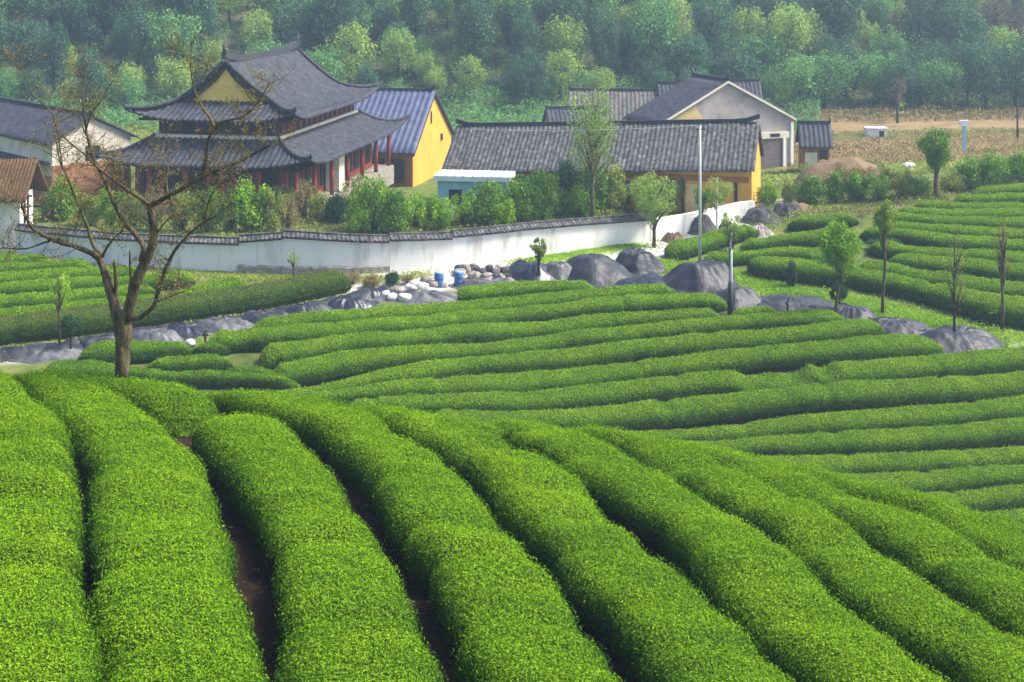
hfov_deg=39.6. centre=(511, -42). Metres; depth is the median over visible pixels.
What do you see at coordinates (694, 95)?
grey house
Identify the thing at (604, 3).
forest tree
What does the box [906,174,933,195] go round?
shrub
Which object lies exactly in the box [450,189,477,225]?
shrub
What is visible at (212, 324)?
tarp roll
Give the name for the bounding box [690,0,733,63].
forest tree
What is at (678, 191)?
shrub
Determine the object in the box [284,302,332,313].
tarp roll
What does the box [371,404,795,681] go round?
tea hedge
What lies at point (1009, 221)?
tea hedge
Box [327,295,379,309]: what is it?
tarp roll
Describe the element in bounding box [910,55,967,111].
forest tree
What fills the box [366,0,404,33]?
forest tree
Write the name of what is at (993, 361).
tea hedge
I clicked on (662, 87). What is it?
back house
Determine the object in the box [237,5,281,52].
forest tree
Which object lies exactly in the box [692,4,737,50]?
forest tree
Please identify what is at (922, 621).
tea hedge
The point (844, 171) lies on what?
shrub
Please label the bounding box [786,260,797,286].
shrub
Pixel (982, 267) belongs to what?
tea hedge
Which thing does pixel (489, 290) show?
tea hedge
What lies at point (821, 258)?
shrub
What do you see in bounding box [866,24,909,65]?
forest tree
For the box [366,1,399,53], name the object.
forest tree
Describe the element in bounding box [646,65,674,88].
forest tree
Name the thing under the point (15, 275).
tea hedge
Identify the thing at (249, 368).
tea hedge
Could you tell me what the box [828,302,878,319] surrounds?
tarp heap
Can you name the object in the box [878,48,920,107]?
forest tree
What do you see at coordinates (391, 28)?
forest tree
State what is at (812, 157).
door
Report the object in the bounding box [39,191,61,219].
shrub
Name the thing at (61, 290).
young tree
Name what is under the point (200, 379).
tea hedge
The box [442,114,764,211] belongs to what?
long house
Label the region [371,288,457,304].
tarp roll
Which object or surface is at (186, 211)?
shrub
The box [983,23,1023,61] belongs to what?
forest tree
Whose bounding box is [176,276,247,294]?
tea hedge
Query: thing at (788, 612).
tea hedge
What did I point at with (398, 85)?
forest tree
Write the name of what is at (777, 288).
verge grass
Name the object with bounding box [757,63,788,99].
forest tree
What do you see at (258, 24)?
forest tree
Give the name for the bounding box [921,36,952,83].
forest tree
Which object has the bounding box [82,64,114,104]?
forest tree
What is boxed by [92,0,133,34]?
forest tree
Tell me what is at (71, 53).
forest tree
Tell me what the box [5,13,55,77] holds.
forest tree
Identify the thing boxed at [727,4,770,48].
forest tree
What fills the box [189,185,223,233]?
shrub
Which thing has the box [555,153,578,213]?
shrub
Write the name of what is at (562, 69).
forest tree
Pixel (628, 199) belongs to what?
window
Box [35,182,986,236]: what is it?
garden weeds
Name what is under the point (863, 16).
forest tree
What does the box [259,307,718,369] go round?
tea hedge
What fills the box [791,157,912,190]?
earth bank
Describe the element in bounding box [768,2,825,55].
forest tree
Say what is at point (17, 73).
forest tree
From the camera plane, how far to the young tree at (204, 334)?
69.80 m
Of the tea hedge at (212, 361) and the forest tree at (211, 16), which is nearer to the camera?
the tea hedge at (212, 361)
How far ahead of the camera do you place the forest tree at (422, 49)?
177.94 m
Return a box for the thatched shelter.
[0,157,48,249]
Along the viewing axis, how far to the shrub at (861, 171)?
103.43 m
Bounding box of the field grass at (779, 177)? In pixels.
[762,154,1008,187]
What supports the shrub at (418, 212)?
on the ground at (252, 580)
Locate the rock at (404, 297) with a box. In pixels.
[397,293,411,300]
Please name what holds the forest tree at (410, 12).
on the ground at (252, 580)
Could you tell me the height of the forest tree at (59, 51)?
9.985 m
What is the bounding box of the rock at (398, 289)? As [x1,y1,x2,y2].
[390,286,405,292]
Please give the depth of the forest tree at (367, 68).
164.01 m
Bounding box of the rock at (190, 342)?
[185,339,195,346]
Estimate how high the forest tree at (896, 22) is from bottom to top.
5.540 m
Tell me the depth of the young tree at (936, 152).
96.19 m
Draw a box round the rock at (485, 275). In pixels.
[481,272,490,277]
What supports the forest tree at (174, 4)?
on the ground at (252, 580)
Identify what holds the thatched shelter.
on the ground at (252, 580)
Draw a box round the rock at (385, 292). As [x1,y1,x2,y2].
[381,290,389,294]
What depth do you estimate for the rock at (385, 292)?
77.33 m
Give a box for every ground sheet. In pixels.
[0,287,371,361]
[761,299,928,331]
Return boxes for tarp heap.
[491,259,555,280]
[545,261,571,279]
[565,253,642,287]
[613,274,665,285]
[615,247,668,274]
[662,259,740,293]
[715,286,761,311]
[754,294,834,311]
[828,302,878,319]
[873,317,925,334]
[904,325,934,334]
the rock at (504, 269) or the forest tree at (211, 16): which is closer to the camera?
the rock at (504, 269)
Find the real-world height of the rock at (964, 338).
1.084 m
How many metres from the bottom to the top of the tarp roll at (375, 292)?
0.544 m
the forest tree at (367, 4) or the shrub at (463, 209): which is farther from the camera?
the forest tree at (367, 4)
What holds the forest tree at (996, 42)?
on the ground at (252, 580)
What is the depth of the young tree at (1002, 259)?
72.02 m
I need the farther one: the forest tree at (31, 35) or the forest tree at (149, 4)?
the forest tree at (149, 4)
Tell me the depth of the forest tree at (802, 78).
164.81 m
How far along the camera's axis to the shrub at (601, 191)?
98.59 m
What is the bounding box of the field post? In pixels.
[959,120,968,150]
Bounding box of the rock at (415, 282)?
[408,279,419,286]
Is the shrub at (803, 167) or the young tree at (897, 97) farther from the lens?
the young tree at (897, 97)
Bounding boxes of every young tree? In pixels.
[50,271,70,344]
[202,329,207,342]
[286,247,300,276]
[529,237,546,276]
[562,78,621,216]
[623,170,677,247]
[692,184,712,233]
[705,176,734,228]
[720,212,740,315]
[815,220,864,312]
[872,199,898,314]
[886,76,906,122]
[899,102,906,115]
[914,126,953,197]
[942,234,966,331]
[991,217,1012,331]
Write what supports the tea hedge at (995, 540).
on the ground at (252, 580)
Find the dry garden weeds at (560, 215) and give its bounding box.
[6,182,999,264]
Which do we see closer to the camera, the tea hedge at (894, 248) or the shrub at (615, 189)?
the tea hedge at (894, 248)
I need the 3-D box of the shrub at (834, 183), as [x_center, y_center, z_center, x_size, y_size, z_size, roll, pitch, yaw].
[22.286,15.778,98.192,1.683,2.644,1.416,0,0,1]
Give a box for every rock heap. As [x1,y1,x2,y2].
[660,232,683,243]
[687,214,715,234]
[718,221,730,228]
[739,206,781,224]
[752,224,774,237]
[773,201,804,218]
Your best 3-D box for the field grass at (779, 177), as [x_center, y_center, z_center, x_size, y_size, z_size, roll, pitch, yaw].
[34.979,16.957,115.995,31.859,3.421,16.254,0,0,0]
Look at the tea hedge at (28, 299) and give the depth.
74.92 m
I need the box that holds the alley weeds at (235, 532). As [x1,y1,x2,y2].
[78,432,588,636]
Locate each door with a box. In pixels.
[391,159,403,182]
[685,184,697,211]
[805,152,816,166]
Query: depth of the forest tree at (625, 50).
179.18 m
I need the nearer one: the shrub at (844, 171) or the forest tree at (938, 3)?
the shrub at (844, 171)
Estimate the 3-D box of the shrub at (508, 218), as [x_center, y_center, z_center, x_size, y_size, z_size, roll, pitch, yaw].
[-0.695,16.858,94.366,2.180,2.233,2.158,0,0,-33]
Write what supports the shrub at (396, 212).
on the ground at (252, 580)
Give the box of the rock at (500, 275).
[497,273,505,277]
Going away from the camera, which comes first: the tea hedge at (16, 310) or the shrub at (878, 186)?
the tea hedge at (16, 310)
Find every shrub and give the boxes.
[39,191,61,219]
[45,173,84,219]
[74,194,101,225]
[95,187,123,228]
[115,190,145,227]
[140,185,167,229]
[168,182,196,231]
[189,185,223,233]
[219,188,243,233]
[230,174,271,232]
[259,185,285,231]
[272,183,294,205]
[279,193,299,229]
[293,177,316,218]
[308,190,331,222]
[324,188,350,223]
[340,172,365,213]
[344,193,372,232]
[347,272,361,283]
[354,172,391,231]
[360,273,381,287]
[376,187,411,233]
[383,270,400,285]
[400,274,414,283]
[403,189,430,229]
[426,192,453,229]
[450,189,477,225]
[465,178,507,225]
[487,198,518,224]
[499,174,546,222]
[528,168,567,219]
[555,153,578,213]
[562,182,600,217]
[576,161,609,215]
[601,161,628,212]
[623,180,634,200]
[628,170,666,212]
[662,173,686,210]
[754,180,779,205]
[779,178,798,202]
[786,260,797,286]
[790,174,829,204]
[797,161,813,176]
[811,250,826,263]
[822,168,845,202]
[833,161,860,190]
[844,170,870,200]
[850,164,879,186]
[863,237,905,247]
[866,171,892,200]
[876,163,904,187]
[886,169,911,198]
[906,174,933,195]
[938,168,966,191]
[951,155,985,188]
[976,148,1014,185]
[1005,147,1023,182]
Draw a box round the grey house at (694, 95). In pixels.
[622,66,796,168]
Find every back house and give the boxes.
[656,79,680,95]
[729,77,762,98]
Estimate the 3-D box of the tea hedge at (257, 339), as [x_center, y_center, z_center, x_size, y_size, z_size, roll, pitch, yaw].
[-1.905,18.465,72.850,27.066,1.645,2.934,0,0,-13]
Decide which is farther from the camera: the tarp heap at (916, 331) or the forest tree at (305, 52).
the forest tree at (305, 52)
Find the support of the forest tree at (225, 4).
on the ground at (252, 580)
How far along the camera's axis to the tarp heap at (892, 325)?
72.00 m
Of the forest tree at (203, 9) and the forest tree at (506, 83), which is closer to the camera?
the forest tree at (506, 83)
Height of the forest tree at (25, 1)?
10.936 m
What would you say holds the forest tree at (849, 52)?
on the ground at (252, 580)
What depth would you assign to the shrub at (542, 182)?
96.51 m
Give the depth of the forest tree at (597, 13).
178.51 m
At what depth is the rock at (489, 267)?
82.20 m
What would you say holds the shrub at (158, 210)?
on the ground at (252, 580)
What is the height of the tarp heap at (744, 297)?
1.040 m
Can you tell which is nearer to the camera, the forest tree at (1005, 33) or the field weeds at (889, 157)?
the field weeds at (889, 157)
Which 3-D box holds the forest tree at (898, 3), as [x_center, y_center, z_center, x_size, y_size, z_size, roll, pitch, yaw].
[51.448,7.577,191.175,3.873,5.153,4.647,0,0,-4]
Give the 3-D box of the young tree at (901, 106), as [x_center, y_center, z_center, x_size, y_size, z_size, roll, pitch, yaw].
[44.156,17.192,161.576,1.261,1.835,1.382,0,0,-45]
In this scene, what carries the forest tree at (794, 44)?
on the ground at (252, 580)
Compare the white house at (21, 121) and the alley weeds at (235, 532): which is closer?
the alley weeds at (235, 532)
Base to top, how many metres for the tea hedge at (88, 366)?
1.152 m
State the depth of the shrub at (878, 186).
96.83 m
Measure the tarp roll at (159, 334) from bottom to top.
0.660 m
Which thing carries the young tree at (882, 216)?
on the ground at (252, 580)
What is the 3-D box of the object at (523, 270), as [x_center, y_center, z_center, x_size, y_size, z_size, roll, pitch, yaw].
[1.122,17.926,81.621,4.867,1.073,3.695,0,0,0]
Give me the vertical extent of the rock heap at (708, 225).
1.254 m
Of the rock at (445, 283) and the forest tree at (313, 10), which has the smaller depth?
the rock at (445, 283)
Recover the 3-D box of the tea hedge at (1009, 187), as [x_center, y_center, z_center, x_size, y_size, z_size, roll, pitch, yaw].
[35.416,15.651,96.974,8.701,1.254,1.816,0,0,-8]
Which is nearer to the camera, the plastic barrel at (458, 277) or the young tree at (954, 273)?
the young tree at (954, 273)
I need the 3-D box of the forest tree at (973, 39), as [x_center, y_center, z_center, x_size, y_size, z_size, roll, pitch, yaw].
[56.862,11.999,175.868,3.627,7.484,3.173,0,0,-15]
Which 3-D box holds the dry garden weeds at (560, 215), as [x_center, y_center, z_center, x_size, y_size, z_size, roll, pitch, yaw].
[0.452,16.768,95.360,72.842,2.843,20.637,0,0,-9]
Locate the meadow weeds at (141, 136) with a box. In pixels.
[104,116,820,139]
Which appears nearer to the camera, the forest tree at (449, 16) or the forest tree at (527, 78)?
the forest tree at (527, 78)
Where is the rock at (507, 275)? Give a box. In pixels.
[502,273,511,277]
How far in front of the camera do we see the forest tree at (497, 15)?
184.38 m
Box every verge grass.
[0,262,449,364]
[493,240,1023,347]
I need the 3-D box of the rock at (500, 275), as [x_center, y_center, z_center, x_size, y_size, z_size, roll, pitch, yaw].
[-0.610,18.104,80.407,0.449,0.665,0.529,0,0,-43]
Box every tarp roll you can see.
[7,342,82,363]
[79,336,113,349]
[131,328,183,341]
[167,322,210,339]
[201,316,254,332]
[241,309,288,323]
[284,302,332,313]
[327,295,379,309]
[352,286,390,297]
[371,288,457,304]
[451,278,513,289]
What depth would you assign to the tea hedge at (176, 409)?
28.33 m
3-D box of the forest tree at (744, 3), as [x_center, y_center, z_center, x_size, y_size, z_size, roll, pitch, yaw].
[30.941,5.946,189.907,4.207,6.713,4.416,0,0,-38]
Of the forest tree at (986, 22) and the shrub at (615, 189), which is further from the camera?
the forest tree at (986, 22)
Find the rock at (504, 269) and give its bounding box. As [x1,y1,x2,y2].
[500,266,509,272]
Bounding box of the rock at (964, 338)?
[918,324,1010,353]
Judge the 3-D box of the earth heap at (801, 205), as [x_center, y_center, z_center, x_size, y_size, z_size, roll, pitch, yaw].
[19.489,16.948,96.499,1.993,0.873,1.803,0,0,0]
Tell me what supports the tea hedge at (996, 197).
on the ground at (252, 580)
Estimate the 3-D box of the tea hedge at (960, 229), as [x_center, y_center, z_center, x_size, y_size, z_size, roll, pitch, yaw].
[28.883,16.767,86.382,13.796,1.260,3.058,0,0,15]
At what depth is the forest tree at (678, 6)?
182.26 m
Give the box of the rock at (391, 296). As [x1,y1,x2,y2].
[387,293,396,299]
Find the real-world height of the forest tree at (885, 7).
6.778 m
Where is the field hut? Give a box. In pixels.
[863,126,888,136]
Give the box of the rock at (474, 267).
[470,265,479,270]
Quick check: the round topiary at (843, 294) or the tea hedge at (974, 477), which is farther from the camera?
the round topiary at (843, 294)
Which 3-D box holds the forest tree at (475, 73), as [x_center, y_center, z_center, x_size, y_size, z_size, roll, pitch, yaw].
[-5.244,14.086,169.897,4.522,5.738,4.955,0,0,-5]
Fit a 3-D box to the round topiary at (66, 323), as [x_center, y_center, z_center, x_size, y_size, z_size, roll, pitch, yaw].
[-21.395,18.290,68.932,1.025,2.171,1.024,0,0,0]
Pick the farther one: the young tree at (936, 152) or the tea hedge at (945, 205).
the young tree at (936, 152)
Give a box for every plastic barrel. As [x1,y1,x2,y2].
[434,271,443,287]
[454,271,462,285]
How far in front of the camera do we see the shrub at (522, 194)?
95.14 m
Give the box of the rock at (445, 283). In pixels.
[442,280,448,287]
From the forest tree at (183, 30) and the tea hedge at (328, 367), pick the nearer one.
the tea hedge at (328, 367)
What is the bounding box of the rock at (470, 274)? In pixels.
[468,271,475,278]
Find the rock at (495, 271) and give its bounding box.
[492,267,499,276]
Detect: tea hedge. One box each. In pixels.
[0,253,49,262]
[0,257,93,271]
[0,265,146,282]
[0,268,195,294]
[0,269,352,345]
[0,284,154,308]
[0,293,154,315]
[0,370,110,681]
[10,367,272,681]
[44,359,160,379]
[77,338,193,363]
[86,372,219,437]
[143,368,300,391]
[145,352,232,371]
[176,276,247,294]
[189,411,448,681]
[192,339,231,355]
[201,387,625,681]
[207,292,726,352]
[226,363,271,373]
[252,283,677,327]
[253,390,539,444]
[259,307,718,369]
[269,317,886,395]
[272,308,845,386]
[307,333,944,403]
[349,344,1023,413]
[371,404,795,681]
[436,370,1023,430]
[455,279,593,300]
[484,416,953,681]
[564,394,1023,441]
[564,423,1023,681]
[630,431,1023,638]
[664,224,758,260]
[680,439,1023,573]
[687,416,1023,456]
[691,442,1023,533]
[703,245,824,266]
[731,305,776,315]
[739,227,845,250]
[747,255,1023,327]
[760,444,1023,474]
[786,212,859,231]
[838,463,1023,492]
[857,259,1023,295]
[858,226,1023,250]
[868,240,1023,262]
[873,220,1023,238]
[889,252,1023,281]
[890,211,1023,228]
[897,206,1023,217]
[913,199,1023,209]
[919,482,1023,512]
[953,192,1023,202]
[971,182,1023,194]
[979,508,1023,522]
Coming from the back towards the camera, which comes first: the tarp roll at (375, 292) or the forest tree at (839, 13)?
the forest tree at (839, 13)
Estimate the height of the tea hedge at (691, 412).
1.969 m
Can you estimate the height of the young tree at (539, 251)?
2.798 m
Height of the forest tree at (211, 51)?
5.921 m
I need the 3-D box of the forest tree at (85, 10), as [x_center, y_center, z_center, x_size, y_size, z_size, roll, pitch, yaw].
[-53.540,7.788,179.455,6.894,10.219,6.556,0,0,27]
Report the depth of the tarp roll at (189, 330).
71.45 m
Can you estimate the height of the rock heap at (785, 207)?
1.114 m
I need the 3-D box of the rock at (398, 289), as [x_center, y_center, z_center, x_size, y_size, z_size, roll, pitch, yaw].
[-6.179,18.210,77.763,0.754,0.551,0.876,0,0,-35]
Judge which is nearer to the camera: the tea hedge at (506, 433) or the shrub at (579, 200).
the tea hedge at (506, 433)
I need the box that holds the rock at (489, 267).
[485,264,493,271]
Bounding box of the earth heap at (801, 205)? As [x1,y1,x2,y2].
[795,202,810,213]
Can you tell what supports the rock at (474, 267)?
on the ground at (252, 580)
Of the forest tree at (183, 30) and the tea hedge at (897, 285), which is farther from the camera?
the forest tree at (183, 30)
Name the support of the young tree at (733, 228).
on the ground at (252, 580)
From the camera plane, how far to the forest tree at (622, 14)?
185.76 m
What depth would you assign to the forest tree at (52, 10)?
178.81 m
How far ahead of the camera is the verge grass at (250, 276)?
80.71 m
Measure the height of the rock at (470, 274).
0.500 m
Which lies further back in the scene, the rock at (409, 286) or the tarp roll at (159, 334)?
the rock at (409, 286)
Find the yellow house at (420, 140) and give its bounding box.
[354,83,454,186]
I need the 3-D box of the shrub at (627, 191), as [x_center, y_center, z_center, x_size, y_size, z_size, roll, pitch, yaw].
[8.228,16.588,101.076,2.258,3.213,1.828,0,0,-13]
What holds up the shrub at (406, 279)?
on the ground at (252, 580)
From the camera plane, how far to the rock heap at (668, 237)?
90.52 m
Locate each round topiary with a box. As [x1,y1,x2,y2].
[59,314,80,348]
[829,283,847,303]
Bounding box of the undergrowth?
[0,0,1023,108]
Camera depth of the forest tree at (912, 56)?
169.38 m
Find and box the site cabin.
[433,169,514,215]
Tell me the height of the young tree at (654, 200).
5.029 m
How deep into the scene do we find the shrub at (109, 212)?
93.88 m
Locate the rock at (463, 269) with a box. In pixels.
[454,268,465,275]
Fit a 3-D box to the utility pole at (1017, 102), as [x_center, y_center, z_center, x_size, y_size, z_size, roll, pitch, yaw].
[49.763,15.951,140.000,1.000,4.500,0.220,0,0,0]
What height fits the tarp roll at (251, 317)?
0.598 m
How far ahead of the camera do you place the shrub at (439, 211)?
92.53 m
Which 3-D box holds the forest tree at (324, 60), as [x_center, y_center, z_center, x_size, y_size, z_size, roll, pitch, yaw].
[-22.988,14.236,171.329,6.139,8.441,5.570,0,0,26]
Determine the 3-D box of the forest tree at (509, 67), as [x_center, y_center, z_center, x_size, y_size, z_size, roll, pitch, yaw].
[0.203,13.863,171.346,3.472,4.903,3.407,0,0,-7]
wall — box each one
[13,213,649,274]
[650,200,754,239]
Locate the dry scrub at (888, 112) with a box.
[575,85,1023,121]
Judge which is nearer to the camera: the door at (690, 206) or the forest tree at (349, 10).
the door at (690, 206)
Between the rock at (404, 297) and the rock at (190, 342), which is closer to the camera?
the rock at (190, 342)
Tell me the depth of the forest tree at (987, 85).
164.79 m
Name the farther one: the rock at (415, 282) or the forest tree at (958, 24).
the forest tree at (958, 24)
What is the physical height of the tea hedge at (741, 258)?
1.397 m
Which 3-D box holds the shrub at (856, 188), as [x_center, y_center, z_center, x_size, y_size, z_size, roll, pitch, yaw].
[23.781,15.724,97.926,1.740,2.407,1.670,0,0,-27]
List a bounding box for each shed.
[542,103,605,121]
[795,119,832,170]
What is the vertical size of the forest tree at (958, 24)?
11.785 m
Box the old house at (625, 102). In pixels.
[568,86,657,120]
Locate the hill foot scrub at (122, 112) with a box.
[2,72,821,135]
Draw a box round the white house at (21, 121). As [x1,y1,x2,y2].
[0,96,138,205]
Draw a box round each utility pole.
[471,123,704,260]
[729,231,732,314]
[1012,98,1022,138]
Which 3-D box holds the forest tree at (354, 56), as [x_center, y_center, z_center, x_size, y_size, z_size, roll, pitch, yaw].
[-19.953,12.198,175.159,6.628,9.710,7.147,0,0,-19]
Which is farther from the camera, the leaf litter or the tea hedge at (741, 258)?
the tea hedge at (741, 258)
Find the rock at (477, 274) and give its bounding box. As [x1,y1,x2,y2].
[473,271,480,277]
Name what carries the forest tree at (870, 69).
on the ground at (252, 580)
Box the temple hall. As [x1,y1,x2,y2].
[85,30,409,212]
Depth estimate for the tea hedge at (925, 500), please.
25.99 m
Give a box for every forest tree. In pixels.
[0,0,24,23]
[0,9,10,61]
[0,63,22,98]
[1,20,17,51]
[1,66,22,90]
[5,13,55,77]
[15,0,60,22]
[16,65,46,102]
[22,0,76,53]
[37,18,70,97]
[50,45,77,77]
[58,0,116,52]
[74,43,104,107]
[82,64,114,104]
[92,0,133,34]
[103,0,149,53]
[104,72,146,108]
[106,9,130,67]
[115,61,149,99]
[122,1,153,73]
[136,4,208,73]
[137,0,158,15]
[151,0,176,31]
[151,54,193,98]
[165,0,198,34]
[179,0,222,61]
[195,0,218,39]
[198,39,228,72]
[215,0,249,28]
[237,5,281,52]
[241,12,274,49]
[243,35,286,53]
[247,0,302,28]
[265,0,318,51]
[288,42,314,56]
[300,0,352,45]
[304,42,347,81]
[306,0,371,55]
[325,19,379,83]
[333,6,377,53]
[353,0,377,13]
[354,58,379,84]
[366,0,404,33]
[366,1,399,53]
[377,22,416,70]
[378,27,418,84]
[386,78,407,87]
[398,0,431,43]
[409,34,439,68]
[412,50,445,87]
[423,66,447,91]
[428,0,454,28]
[445,0,488,44]
[450,53,486,98]
[451,0,497,57]
[452,0,496,80]
[488,0,531,45]
[497,0,534,55]
[497,71,519,104]
[499,53,523,90]
[507,8,544,67]
[511,46,551,108]
[527,0,554,35]
[538,13,595,69]
[539,47,584,98]
[546,0,588,49]
[565,0,623,34]
[581,69,602,87]
[583,0,614,71]
[585,65,618,87]
[586,5,621,76]
[617,1,640,28]
[617,16,637,69]
[623,0,682,68]
[633,0,692,42]
[639,50,674,87]
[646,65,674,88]
[650,21,696,61]
[668,27,715,80]
[677,64,709,80]
[682,0,697,16]
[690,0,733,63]
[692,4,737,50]
[700,0,741,40]
[703,56,733,77]
[713,35,765,84]
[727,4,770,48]
[730,0,755,18]
[738,28,785,77]
[750,0,780,34]
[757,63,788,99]
[764,0,815,73]
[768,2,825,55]
[772,50,824,105]
[780,0,814,24]
[794,47,858,108]
[799,0,831,23]
[808,0,868,55]
[811,33,839,72]
[823,33,868,97]
[845,8,866,41]
[851,19,880,53]
[853,47,909,105]
[857,0,895,28]
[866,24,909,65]
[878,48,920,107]
[882,7,905,42]
[886,0,907,25]
[894,0,918,10]
[898,0,940,58]
[898,31,946,103]
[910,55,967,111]
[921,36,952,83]
[926,0,988,56]
[927,0,964,26]
[943,32,990,105]
[959,31,1014,110]
[963,0,993,37]
[964,25,986,54]
[974,0,1005,32]
[979,0,1018,40]
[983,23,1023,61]
[984,36,1022,56]
[992,33,1023,110]
[997,0,1023,40]
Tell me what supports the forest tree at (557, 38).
on the ground at (252, 580)
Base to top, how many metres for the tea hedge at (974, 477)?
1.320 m
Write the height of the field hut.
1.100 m
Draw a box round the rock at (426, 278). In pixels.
[420,275,432,282]
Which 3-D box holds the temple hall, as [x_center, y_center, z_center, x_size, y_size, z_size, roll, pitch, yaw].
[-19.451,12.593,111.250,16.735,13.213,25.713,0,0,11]
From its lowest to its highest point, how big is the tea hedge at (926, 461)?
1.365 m
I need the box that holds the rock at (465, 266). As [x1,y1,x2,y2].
[460,263,469,273]
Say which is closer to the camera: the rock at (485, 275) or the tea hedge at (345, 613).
the tea hedge at (345, 613)
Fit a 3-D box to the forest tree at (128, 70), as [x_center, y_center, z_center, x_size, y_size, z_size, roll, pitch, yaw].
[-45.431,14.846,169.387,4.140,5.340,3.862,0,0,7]
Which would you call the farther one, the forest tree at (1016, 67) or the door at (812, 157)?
the forest tree at (1016, 67)
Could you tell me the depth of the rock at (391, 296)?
76.69 m
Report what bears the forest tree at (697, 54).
on the ground at (252, 580)
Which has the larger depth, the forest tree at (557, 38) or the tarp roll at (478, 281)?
the forest tree at (557, 38)
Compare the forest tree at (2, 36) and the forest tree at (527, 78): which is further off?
the forest tree at (2, 36)
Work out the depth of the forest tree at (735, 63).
166.86 m
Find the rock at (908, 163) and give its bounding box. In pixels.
[902,162,914,169]
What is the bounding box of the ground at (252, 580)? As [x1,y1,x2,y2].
[0,0,1023,681]
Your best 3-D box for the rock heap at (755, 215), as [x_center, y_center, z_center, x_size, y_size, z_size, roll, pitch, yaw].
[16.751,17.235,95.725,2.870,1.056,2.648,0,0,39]
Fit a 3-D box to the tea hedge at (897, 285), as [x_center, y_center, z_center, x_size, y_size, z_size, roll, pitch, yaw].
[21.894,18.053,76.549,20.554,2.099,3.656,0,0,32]
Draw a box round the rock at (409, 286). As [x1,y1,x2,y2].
[405,283,416,289]
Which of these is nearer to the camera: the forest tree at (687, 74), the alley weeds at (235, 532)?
the alley weeds at (235, 532)
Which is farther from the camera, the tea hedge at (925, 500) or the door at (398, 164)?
the door at (398, 164)
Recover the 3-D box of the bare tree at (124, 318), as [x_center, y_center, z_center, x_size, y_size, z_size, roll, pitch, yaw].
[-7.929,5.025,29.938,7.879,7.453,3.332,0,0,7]
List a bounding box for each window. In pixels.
[372,158,383,164]
[449,189,461,203]
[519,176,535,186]
[621,180,630,203]
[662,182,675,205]
[819,150,826,159]
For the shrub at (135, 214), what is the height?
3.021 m
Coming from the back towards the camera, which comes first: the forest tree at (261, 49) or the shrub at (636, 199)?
the forest tree at (261, 49)
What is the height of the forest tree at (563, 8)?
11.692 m
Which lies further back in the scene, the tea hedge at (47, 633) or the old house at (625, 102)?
the old house at (625, 102)
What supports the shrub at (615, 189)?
on the ground at (252, 580)
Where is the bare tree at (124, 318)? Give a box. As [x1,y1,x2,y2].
[0,22,302,377]
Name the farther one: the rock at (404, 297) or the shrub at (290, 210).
the shrub at (290, 210)
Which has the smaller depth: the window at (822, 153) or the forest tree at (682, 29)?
the window at (822, 153)
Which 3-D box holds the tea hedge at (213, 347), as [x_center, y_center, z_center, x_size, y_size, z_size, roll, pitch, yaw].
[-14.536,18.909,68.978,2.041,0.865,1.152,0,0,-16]
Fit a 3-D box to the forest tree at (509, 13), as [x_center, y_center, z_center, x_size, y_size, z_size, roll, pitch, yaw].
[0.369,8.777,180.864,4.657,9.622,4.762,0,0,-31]
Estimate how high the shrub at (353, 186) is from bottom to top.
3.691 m
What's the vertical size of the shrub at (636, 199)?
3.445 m
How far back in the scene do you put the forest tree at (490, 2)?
177.99 m
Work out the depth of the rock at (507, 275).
80.61 m
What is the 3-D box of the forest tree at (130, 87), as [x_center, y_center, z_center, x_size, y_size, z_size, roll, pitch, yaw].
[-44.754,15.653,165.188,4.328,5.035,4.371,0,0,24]
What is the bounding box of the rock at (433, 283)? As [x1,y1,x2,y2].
[428,280,437,287]
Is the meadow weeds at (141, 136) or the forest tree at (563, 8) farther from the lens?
the forest tree at (563, 8)
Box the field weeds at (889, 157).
[787,127,1023,171]
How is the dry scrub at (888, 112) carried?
on the ground at (252, 580)
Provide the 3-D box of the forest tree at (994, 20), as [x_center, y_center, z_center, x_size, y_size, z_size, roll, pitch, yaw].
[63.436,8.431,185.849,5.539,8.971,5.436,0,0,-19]
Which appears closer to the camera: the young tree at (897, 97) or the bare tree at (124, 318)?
the bare tree at (124, 318)
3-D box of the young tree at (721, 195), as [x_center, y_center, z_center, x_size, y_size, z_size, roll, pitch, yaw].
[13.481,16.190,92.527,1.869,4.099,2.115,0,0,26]
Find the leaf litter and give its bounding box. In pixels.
[85,439,651,678]
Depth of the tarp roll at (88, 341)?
69.78 m
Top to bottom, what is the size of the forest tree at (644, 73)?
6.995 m
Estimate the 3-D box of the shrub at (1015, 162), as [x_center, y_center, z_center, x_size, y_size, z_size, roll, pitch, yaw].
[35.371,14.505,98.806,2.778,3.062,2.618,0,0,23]
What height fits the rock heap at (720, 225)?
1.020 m
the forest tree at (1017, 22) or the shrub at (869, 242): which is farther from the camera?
the forest tree at (1017, 22)
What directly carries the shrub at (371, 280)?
on the ground at (252, 580)
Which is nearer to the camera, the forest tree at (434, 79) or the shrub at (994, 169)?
the shrub at (994, 169)
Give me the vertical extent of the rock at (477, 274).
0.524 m
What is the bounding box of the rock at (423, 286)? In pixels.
[417,282,428,290]
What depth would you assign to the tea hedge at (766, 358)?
67.09 m
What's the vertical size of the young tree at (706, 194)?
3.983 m
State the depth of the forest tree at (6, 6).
186.11 m
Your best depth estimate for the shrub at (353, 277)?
79.54 m

